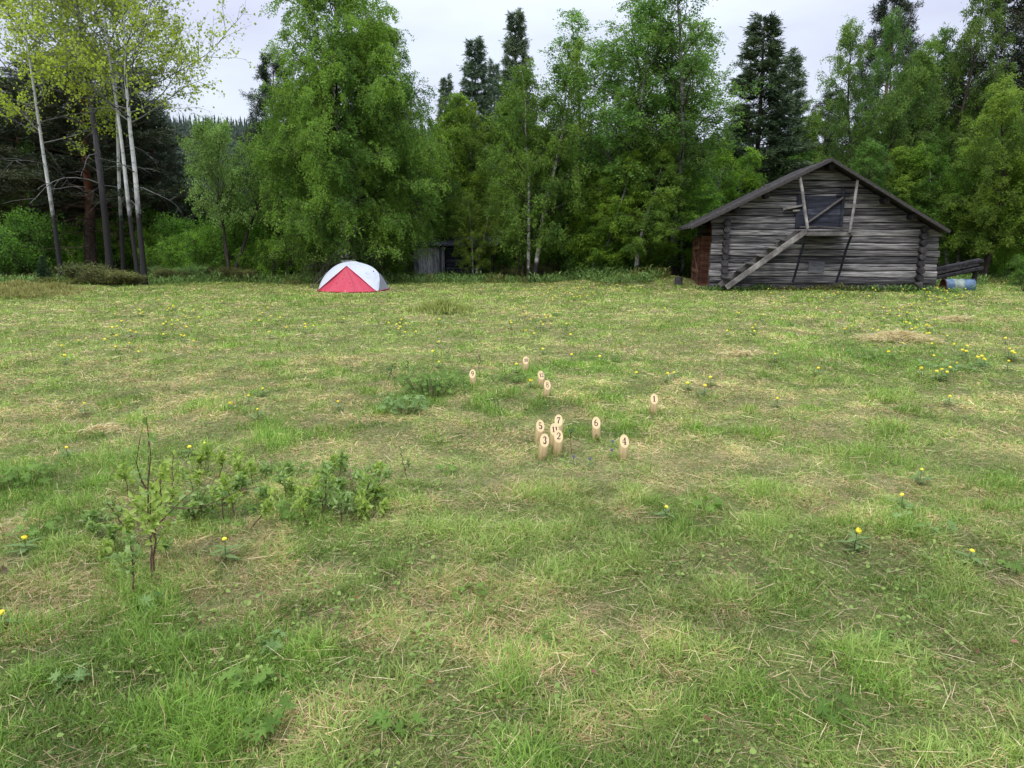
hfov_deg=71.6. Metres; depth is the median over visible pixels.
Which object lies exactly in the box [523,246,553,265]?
bush
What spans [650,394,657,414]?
skittle
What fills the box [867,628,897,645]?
cranesbill clump
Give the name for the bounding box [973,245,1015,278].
bush
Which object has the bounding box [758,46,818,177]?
spruce tree
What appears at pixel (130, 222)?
aspen tree
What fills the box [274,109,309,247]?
young tree
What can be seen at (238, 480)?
shoot
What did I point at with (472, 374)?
skittle
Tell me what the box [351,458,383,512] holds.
sapling
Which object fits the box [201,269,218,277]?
heathery shrub
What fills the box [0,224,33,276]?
bush
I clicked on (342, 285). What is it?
door
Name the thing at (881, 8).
pine tree
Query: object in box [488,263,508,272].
heathery shrub
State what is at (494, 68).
spruce tree
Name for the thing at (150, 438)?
sapling
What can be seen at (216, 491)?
shoot
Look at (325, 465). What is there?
shoot
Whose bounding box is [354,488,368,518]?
shoot
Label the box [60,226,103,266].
bush
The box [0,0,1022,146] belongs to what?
sky
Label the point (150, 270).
heathery shrub
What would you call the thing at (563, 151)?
young tree
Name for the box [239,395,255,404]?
globeflower
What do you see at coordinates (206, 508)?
shoot
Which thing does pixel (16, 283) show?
heather
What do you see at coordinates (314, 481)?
shoot
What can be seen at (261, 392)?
globeflower
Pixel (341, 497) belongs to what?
sapling
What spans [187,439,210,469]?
shoot
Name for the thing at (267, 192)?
young tree
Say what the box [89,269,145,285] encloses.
heathery shrub
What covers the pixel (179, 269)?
heathery shrub
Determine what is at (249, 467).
shoot
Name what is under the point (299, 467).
cranesbill clump
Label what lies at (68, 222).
conifer tree
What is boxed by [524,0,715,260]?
birch tree
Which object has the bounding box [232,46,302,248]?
pine tree
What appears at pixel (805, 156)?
birch tree
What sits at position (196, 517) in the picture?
shoot
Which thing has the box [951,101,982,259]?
young tree
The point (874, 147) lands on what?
birch tree
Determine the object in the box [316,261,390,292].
dome tent
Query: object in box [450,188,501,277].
birch tree
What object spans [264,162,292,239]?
young tree
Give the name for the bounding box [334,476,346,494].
shoot
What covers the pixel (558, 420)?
skittle
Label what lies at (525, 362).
skittle
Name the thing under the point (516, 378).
cranesbill clump
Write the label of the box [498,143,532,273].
young tree
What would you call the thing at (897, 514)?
cranesbill clump
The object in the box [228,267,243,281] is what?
heathery shrub
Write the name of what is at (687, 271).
bush
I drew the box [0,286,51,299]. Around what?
heather
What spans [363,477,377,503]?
shoot
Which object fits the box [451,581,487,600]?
cranesbill clump
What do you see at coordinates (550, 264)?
heathery shrub
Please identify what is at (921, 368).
globeflower
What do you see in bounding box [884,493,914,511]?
globeflower
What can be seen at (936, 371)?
globeflower
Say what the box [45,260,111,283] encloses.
heathery shrub
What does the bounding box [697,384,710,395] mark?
globeflower
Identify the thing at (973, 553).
globeflower
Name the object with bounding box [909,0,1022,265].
birch tree
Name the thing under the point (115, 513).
sapling
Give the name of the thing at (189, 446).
globeflower
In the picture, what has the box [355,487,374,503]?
shoot
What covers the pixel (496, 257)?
bush
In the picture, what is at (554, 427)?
skittle
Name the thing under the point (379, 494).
cranesbill clump
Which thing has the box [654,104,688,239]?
young tree
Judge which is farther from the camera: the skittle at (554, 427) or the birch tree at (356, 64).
the birch tree at (356, 64)
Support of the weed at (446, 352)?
on the ground at (580, 452)
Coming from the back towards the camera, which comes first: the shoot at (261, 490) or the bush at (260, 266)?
the bush at (260, 266)
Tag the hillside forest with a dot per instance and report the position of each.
(239, 128)
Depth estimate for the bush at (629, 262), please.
26.29 m
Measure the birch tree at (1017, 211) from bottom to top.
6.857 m
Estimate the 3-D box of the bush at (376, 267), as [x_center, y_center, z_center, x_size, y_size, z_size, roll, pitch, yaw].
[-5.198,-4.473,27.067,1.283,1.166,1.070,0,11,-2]
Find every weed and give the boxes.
[386,366,397,391]
[399,446,412,473]
[427,374,437,397]
[434,336,453,367]
[461,378,472,403]
[491,390,504,431]
[567,423,576,455]
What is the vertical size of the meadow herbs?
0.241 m
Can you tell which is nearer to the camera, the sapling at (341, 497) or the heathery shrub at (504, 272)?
the sapling at (341, 497)
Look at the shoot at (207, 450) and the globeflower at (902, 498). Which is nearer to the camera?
the globeflower at (902, 498)
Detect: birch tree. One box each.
[238,0,461,289]
[366,134,471,266]
[413,91,491,236]
[436,86,531,252]
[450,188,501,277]
[456,97,535,264]
[483,32,598,282]
[510,124,613,267]
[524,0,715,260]
[562,146,651,272]
[574,134,683,231]
[584,0,774,275]
[597,139,701,274]
[632,162,724,276]
[678,165,728,257]
[691,134,767,234]
[761,115,827,177]
[769,140,863,173]
[800,14,947,190]
[821,137,874,172]
[849,5,956,215]
[849,135,949,216]
[876,45,999,197]
[876,145,980,264]
[899,141,1010,264]
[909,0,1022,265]
[935,72,1023,280]
[966,141,1023,257]
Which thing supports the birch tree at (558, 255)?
on the ground at (580, 452)
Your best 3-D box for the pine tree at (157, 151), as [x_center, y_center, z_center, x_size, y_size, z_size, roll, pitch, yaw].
[-15.867,-8.873,32.096,6.181,7.782,5.501,4,12,19]
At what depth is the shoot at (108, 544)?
3.35 m
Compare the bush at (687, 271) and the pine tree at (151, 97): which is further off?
the pine tree at (151, 97)
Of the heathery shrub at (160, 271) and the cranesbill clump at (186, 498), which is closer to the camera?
the cranesbill clump at (186, 498)
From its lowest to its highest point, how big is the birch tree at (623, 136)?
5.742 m
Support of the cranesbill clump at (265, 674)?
on the ground at (580, 452)
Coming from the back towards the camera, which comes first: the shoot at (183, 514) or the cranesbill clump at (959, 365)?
the cranesbill clump at (959, 365)
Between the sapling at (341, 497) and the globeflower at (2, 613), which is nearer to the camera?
the globeflower at (2, 613)
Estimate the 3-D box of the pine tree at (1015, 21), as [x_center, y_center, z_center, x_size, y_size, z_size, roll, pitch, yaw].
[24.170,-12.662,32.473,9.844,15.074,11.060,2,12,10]
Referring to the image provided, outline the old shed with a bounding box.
[409,237,498,279]
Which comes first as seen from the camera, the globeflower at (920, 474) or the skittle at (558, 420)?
the globeflower at (920, 474)
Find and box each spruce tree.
[419,73,454,232]
[452,35,496,158]
[480,56,503,147]
[484,7,539,253]
[705,11,818,204]
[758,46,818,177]
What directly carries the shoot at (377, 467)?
on the ground at (580, 452)
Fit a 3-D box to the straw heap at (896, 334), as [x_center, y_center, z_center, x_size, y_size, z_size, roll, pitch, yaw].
[5.931,-0.729,10.767,1.798,0.243,1.210,0,11,0]
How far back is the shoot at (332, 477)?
4.13 m
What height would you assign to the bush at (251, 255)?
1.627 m
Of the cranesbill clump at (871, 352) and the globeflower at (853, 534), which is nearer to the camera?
the globeflower at (853, 534)
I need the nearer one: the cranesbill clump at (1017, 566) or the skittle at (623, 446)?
the cranesbill clump at (1017, 566)
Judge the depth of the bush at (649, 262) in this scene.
26.34 m
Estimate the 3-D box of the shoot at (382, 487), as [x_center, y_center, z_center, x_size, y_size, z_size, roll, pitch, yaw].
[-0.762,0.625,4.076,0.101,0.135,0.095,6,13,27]
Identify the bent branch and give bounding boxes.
[158,483,259,523]
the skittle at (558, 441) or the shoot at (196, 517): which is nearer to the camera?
the shoot at (196, 517)
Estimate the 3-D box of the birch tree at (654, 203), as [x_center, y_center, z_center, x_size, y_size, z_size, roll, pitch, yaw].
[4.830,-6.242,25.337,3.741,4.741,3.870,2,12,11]
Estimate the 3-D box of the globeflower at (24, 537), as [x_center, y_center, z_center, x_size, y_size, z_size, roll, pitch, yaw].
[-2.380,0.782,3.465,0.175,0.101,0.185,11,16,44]
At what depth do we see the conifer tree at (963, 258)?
35.62 m
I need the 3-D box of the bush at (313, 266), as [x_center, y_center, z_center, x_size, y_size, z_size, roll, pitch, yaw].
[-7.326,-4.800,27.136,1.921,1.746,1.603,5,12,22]
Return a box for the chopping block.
[674,277,682,284]
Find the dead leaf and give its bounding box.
[0,566,7,573]
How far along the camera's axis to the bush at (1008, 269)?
28.46 m
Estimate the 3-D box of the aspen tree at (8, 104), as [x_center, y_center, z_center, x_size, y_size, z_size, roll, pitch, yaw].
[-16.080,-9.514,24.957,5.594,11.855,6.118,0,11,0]
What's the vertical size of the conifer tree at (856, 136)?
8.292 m
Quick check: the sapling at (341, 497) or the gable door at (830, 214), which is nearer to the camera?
the sapling at (341, 497)
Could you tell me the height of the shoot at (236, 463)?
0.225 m
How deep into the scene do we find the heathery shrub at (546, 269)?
26.88 m
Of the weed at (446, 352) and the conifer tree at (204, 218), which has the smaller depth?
the weed at (446, 352)
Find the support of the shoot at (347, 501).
on the ground at (580, 452)
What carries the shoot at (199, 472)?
on the ground at (580, 452)
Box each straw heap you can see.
[77,421,128,435]
[713,348,763,356]
[841,328,955,345]
[932,314,990,321]
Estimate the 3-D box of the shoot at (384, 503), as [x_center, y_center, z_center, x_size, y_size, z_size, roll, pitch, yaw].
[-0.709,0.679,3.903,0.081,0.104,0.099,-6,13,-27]
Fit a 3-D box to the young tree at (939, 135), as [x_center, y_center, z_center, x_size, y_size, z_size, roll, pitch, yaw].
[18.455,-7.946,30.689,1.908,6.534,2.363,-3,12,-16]
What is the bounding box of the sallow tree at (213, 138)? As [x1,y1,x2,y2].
[173,111,285,280]
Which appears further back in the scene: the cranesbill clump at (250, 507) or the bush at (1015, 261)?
the bush at (1015, 261)
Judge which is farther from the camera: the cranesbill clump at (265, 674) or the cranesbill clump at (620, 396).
the cranesbill clump at (620, 396)
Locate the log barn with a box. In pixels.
[675,158,950,290]
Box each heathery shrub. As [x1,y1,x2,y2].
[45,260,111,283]
[73,265,127,284]
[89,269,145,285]
[122,273,147,285]
[147,265,168,275]
[152,267,169,278]
[163,268,177,280]
[168,266,187,276]
[180,268,197,280]
[183,262,212,278]
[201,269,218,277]
[205,263,219,271]
[210,271,224,279]
[217,265,237,280]
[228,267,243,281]
[233,262,252,273]
[241,267,257,281]
[487,268,503,275]
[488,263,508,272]
[496,267,520,277]
[524,262,539,275]
[538,264,554,277]
[541,261,558,273]
[552,261,566,274]
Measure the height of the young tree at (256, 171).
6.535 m
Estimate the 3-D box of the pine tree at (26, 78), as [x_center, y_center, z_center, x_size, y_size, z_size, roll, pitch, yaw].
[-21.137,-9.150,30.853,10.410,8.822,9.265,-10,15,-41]
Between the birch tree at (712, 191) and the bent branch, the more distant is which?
the birch tree at (712, 191)
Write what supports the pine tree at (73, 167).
on the ground at (580, 452)
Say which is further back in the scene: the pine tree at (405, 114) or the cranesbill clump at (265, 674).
the pine tree at (405, 114)
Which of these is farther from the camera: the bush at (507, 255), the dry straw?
the bush at (507, 255)
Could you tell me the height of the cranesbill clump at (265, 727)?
0.137 m
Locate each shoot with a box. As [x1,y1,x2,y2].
[79,507,103,523]
[85,516,106,536]
[93,538,114,561]
[100,521,125,543]
[112,461,134,491]
[117,508,135,539]
[144,480,161,494]
[151,493,166,509]
[152,535,174,555]
[161,483,181,511]
[174,505,194,520]
[185,500,200,520]
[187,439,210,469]
[189,469,203,485]
[194,494,214,516]
[199,441,213,470]
[206,485,220,513]
[207,483,223,509]
[210,449,231,475]
[218,476,235,504]
[227,444,243,471]
[229,453,247,475]
[229,480,238,492]
[231,471,248,493]
[231,471,251,491]
[245,457,259,482]
[253,460,273,479]
[253,483,273,499]
[278,472,297,492]
[280,459,297,476]
[295,487,315,505]
[307,474,328,504]
[309,460,335,479]
[312,483,330,516]
[325,451,346,470]
[325,474,340,487]
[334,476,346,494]
[335,451,352,475]
[339,494,353,515]
[348,466,362,482]
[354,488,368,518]
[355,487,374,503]
[356,497,373,520]
[357,469,373,491]
[362,482,378,495]
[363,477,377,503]
[368,460,386,475]
[370,483,388,502]
[374,463,393,487]
[377,497,391,518]
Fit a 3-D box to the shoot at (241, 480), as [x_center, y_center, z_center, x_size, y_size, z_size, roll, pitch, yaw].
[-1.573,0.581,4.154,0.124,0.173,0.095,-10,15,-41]
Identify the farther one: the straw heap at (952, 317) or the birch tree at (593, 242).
the birch tree at (593, 242)
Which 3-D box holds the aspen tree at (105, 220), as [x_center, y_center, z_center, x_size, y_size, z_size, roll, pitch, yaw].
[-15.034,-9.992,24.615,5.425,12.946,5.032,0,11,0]
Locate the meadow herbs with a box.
[0,289,1023,767]
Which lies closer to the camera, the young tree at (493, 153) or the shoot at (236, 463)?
the shoot at (236, 463)
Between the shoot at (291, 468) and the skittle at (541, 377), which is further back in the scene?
the skittle at (541, 377)
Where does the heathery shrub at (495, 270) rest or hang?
on the ground at (580, 452)
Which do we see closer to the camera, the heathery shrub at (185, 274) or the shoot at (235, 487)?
the shoot at (235, 487)
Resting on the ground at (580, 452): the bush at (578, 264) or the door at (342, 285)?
the bush at (578, 264)
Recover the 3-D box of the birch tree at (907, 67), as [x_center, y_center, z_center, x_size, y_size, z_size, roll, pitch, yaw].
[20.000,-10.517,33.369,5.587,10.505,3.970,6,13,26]
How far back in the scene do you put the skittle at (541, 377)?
7.28 m
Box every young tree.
[0,136,45,227]
[0,160,14,224]
[3,137,50,226]
[245,124,284,242]
[249,112,282,239]
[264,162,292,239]
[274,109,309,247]
[483,139,510,266]
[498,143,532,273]
[502,149,536,278]
[549,105,576,263]
[619,104,654,261]
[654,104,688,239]
[923,122,957,266]
[931,116,961,264]
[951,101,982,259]
[954,132,990,261]
[967,135,1006,259]
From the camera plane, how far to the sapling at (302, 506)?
3.72 m
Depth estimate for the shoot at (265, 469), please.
4.40 m
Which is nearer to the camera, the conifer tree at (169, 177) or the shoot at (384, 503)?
the shoot at (384, 503)
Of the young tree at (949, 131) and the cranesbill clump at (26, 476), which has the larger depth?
the young tree at (949, 131)
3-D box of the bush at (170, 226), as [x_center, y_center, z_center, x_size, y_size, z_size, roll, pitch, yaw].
[-13.429,-5.762,29.395,3.076,2.794,2.566,7,14,33]
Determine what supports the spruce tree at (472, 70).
on the ground at (580, 452)
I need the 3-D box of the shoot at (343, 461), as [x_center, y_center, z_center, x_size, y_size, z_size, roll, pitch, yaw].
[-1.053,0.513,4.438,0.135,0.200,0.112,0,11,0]
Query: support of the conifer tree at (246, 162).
on the ground at (580, 452)
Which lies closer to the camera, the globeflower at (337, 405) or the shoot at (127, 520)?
the shoot at (127, 520)
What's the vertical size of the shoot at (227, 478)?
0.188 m
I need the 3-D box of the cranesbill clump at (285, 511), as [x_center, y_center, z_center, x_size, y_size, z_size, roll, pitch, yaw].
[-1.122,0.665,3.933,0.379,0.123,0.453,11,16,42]
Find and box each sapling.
[34,255,53,282]
[99,495,130,525]
[101,527,147,592]
[122,482,183,581]
[123,407,200,577]
[128,459,172,554]
[161,445,183,498]
[184,474,210,521]
[214,471,243,519]
[250,484,278,529]
[268,462,295,495]
[290,485,310,523]
[309,467,339,515]
[331,489,353,523]
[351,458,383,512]
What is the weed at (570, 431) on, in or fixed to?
on the ground at (580, 452)
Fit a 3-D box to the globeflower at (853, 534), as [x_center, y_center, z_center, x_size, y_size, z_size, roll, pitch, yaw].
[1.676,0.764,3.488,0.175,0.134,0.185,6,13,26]
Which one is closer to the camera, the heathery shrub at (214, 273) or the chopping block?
the chopping block
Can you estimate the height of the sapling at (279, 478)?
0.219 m
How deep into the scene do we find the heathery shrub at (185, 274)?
26.08 m
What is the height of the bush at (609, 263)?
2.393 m
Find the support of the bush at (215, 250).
on the ground at (580, 452)
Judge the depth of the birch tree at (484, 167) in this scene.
29.76 m
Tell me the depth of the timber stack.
23.36 m
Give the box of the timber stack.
[936,258,983,282]
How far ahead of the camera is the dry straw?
3.59 m
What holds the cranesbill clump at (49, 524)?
on the ground at (580, 452)
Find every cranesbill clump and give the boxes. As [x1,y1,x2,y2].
[0,452,60,494]
[6,511,64,538]
[47,661,90,694]
[130,590,163,615]
[166,493,235,515]
[201,498,275,533]
[216,662,275,694]
[223,452,310,487]
[235,691,296,745]
[237,488,318,516]
[255,628,287,655]
[276,485,348,520]
[305,475,387,510]
[365,705,427,737]
[375,388,430,415]
[393,364,467,396]
[436,463,456,474]
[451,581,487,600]
[490,369,531,382]
[527,627,555,645]
[578,350,623,361]
[599,387,631,398]
[686,493,723,511]
[813,690,872,727]
[841,345,899,360]
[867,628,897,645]
[893,504,957,532]
[918,357,989,373]
[928,286,944,294]
[998,551,1023,574]
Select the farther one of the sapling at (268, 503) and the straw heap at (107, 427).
the straw heap at (107, 427)
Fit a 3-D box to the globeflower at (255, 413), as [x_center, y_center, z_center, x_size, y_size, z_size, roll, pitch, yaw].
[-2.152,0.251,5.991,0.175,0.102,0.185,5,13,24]
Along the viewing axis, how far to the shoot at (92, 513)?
3.76 m
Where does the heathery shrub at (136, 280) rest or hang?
on the ground at (580, 452)
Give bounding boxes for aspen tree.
[0,0,127,279]
[0,0,256,284]
[2,0,144,269]
[20,0,189,274]
[29,0,191,272]
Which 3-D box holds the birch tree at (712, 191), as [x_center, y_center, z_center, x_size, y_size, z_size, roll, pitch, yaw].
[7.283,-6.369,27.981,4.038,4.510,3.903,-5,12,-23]
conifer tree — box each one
[48,124,120,269]
[65,129,164,266]
[148,124,187,229]
[177,189,214,228]
[216,186,274,239]
[225,126,285,229]
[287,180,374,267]
[690,141,708,165]
[805,88,857,163]
[847,123,865,153]
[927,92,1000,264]
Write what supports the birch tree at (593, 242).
on the ground at (580, 452)
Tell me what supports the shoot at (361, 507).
on the ground at (580, 452)
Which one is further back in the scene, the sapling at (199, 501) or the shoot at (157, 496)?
the shoot at (157, 496)
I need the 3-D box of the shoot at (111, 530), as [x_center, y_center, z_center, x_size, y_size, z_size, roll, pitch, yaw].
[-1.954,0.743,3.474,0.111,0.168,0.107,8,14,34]
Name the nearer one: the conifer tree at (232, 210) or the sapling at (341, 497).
the sapling at (341, 497)
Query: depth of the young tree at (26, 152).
29.33 m
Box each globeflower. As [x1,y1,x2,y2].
[0,535,40,554]
[0,609,24,631]
[56,446,79,458]
[81,402,94,416]
[181,445,197,456]
[209,537,243,566]
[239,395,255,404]
[246,408,265,418]
[256,388,270,397]
[330,400,343,410]
[511,363,521,373]
[652,506,680,522]
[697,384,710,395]
[707,376,716,386]
[766,397,782,407]
[839,527,871,550]
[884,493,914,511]
[907,468,933,486]
[913,366,927,377]
[930,370,941,381]
[938,395,956,406]
[951,549,989,568]
[1002,360,1015,370]
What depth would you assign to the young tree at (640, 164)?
25.98 m
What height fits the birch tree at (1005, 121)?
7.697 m
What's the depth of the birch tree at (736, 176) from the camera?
29.24 m
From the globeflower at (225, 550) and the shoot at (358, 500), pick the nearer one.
the globeflower at (225, 550)
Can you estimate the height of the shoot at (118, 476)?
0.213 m
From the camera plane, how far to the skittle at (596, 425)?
5.50 m
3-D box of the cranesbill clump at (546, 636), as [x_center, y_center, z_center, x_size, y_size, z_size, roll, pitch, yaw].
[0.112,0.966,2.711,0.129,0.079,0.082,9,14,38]
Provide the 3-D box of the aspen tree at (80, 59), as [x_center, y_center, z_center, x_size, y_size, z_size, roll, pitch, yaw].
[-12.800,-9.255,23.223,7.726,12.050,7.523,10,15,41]
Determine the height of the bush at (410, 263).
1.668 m
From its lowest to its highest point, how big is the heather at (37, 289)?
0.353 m
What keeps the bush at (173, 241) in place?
on the ground at (580, 452)
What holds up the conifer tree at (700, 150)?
on the ground at (580, 452)
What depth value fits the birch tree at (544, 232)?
24.58 m
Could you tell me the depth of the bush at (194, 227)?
29.12 m
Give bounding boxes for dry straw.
[0,275,1023,767]
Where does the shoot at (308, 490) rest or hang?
on the ground at (580, 452)
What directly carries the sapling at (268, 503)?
on the ground at (580, 452)
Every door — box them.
[320,267,374,291]
[690,236,701,284]
[795,188,850,227]
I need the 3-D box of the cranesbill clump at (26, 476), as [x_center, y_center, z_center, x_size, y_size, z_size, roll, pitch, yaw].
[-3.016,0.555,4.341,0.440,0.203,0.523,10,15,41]
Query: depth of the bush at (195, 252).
26.77 m
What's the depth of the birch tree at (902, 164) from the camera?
28.85 m
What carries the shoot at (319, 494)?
on the ground at (580, 452)
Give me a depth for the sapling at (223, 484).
3.74 m
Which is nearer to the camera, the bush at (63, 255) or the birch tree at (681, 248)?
the birch tree at (681, 248)
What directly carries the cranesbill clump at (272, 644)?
on the ground at (580, 452)
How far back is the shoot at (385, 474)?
4.19 m
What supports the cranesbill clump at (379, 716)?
on the ground at (580, 452)
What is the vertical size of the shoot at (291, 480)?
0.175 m
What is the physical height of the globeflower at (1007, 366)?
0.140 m
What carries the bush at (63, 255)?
on the ground at (580, 452)
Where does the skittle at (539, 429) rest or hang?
on the ground at (580, 452)
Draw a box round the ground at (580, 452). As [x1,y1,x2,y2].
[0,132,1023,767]
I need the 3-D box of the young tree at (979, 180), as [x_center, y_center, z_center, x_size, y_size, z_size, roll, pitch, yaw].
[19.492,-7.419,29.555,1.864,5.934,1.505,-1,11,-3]
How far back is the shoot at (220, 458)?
4.48 m
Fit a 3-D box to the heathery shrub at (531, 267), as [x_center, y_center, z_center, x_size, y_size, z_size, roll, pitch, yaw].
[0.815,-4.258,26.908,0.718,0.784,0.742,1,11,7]
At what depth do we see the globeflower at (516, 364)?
8.02 m
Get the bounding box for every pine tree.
[0,44,213,268]
[0,49,177,264]
[0,68,133,240]
[59,63,216,208]
[75,99,228,255]
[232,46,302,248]
[332,78,447,246]
[840,0,924,160]
[948,0,1023,269]
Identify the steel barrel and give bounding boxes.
[939,278,975,290]
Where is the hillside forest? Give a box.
[38,107,832,199]
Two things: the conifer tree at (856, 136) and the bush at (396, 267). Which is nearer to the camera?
the bush at (396, 267)
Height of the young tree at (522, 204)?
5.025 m
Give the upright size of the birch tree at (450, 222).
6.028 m
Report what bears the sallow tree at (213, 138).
on the ground at (580, 452)
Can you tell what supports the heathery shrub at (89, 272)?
on the ground at (580, 452)
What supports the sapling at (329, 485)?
on the ground at (580, 452)
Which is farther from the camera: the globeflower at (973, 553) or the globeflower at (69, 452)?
the globeflower at (69, 452)
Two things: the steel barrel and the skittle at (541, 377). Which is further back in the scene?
the steel barrel
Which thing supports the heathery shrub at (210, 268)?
on the ground at (580, 452)
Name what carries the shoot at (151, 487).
on the ground at (580, 452)
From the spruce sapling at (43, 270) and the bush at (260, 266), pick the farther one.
the bush at (260, 266)
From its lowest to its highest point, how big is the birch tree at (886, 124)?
11.347 m
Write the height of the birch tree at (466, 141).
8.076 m
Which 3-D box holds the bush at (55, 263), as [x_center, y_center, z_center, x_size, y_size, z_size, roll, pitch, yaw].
[-19.198,-5.462,28.720,2.251,2.451,2.698,-5,12,-24]
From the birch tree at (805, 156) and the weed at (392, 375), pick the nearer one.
the weed at (392, 375)
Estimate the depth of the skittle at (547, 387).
6.81 m
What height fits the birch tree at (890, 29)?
12.699 m
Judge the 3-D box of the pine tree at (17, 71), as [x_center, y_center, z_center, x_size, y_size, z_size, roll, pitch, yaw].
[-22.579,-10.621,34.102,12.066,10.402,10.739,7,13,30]
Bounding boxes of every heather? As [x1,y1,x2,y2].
[0,278,44,288]
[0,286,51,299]
[11,285,80,297]
[33,280,99,293]
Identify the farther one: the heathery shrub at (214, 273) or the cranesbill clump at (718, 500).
the heathery shrub at (214, 273)
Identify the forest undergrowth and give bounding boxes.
[0,260,1022,292]
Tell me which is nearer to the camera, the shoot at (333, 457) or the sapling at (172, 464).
the sapling at (172, 464)
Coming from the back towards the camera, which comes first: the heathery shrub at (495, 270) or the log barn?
the heathery shrub at (495, 270)
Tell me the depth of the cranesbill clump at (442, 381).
6.95 m
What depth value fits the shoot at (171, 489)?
3.93 m
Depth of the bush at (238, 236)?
26.86 m
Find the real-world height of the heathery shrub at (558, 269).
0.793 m
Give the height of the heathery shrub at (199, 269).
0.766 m
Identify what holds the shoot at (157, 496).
on the ground at (580, 452)
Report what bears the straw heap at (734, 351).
on the ground at (580, 452)
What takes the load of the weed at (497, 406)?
on the ground at (580, 452)
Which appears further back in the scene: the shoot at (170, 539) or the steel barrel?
the steel barrel
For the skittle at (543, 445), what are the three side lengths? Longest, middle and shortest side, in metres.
0.187 x 0.067 x 0.067 m
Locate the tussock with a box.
[399,298,477,314]
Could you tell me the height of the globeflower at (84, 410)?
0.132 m
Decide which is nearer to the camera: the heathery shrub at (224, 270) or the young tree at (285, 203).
the heathery shrub at (224, 270)
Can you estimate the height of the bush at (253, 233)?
2.892 m
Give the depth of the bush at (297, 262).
27.40 m
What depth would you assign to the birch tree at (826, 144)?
38.55 m
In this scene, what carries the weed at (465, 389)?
on the ground at (580, 452)
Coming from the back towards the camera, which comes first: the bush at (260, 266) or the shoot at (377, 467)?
the bush at (260, 266)
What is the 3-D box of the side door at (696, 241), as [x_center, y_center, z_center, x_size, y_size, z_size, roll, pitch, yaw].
[6.252,-4.206,24.256,0.090,1.661,2.213,1,11,7]
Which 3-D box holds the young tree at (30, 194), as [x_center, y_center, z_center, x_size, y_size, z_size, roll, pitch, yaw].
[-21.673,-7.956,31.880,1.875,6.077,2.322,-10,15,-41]
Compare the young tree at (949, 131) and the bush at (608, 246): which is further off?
the young tree at (949, 131)
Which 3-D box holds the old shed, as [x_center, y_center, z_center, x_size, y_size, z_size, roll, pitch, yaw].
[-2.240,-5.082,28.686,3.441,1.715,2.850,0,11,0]
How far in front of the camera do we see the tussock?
14.53 m
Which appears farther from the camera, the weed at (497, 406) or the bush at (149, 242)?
the bush at (149, 242)
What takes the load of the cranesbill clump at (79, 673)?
on the ground at (580, 452)
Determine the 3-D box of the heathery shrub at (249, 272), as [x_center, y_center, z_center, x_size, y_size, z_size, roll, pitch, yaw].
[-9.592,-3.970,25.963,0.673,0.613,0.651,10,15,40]
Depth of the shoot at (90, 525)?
3.60 m
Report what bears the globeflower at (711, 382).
on the ground at (580, 452)
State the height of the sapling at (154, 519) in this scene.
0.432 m
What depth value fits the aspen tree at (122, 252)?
27.42 m
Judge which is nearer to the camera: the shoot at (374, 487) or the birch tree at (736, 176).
the shoot at (374, 487)
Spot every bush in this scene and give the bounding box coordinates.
[0,203,72,274]
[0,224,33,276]
[1,223,54,276]
[8,222,66,273]
[33,223,78,266]
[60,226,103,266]
[69,198,171,269]
[96,217,147,271]
[129,227,170,267]
[137,232,192,269]
[148,210,217,267]
[153,226,219,268]
[182,222,218,266]
[193,216,261,269]
[202,229,241,266]
[214,221,269,266]
[221,211,275,267]
[232,235,290,280]
[249,245,289,278]
[270,232,312,278]
[293,237,340,278]
[360,256,392,273]
[374,248,406,278]
[391,239,432,274]
[486,249,509,270]
[495,231,545,269]
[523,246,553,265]
[556,222,599,275]
[584,237,626,272]
[585,215,634,275]
[614,227,651,272]
[637,233,671,271]
[677,230,695,277]
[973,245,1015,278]
[981,238,1023,276]
[1004,254,1023,290]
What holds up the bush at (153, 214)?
on the ground at (580, 452)
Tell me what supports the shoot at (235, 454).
on the ground at (580, 452)
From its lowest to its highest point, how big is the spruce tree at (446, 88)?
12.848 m
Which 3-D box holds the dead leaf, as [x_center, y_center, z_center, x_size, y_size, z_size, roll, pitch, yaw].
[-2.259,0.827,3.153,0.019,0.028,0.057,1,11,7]
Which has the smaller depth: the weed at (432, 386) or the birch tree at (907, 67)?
the weed at (432, 386)
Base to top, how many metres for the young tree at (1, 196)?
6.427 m
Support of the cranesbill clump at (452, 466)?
on the ground at (580, 452)
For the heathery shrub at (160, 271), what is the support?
on the ground at (580, 452)
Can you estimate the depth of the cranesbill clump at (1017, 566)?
3.27 m
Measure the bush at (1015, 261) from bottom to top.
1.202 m
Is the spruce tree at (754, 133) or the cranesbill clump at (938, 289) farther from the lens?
the spruce tree at (754, 133)
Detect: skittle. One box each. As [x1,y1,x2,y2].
[469,369,475,387]
[523,356,528,369]
[534,420,544,442]
[537,434,548,460]
[538,371,543,388]
[543,380,550,399]
[549,423,558,448]
[553,430,562,455]
[554,414,562,431]
[592,417,600,440]
[618,434,628,461]
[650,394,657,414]
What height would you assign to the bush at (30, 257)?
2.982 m
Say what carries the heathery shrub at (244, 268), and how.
on the ground at (580, 452)
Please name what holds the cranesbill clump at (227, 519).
on the ground at (580, 452)
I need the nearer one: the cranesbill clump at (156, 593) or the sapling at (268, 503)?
the cranesbill clump at (156, 593)
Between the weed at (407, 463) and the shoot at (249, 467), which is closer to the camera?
the shoot at (249, 467)
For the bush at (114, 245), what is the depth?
30.99 m

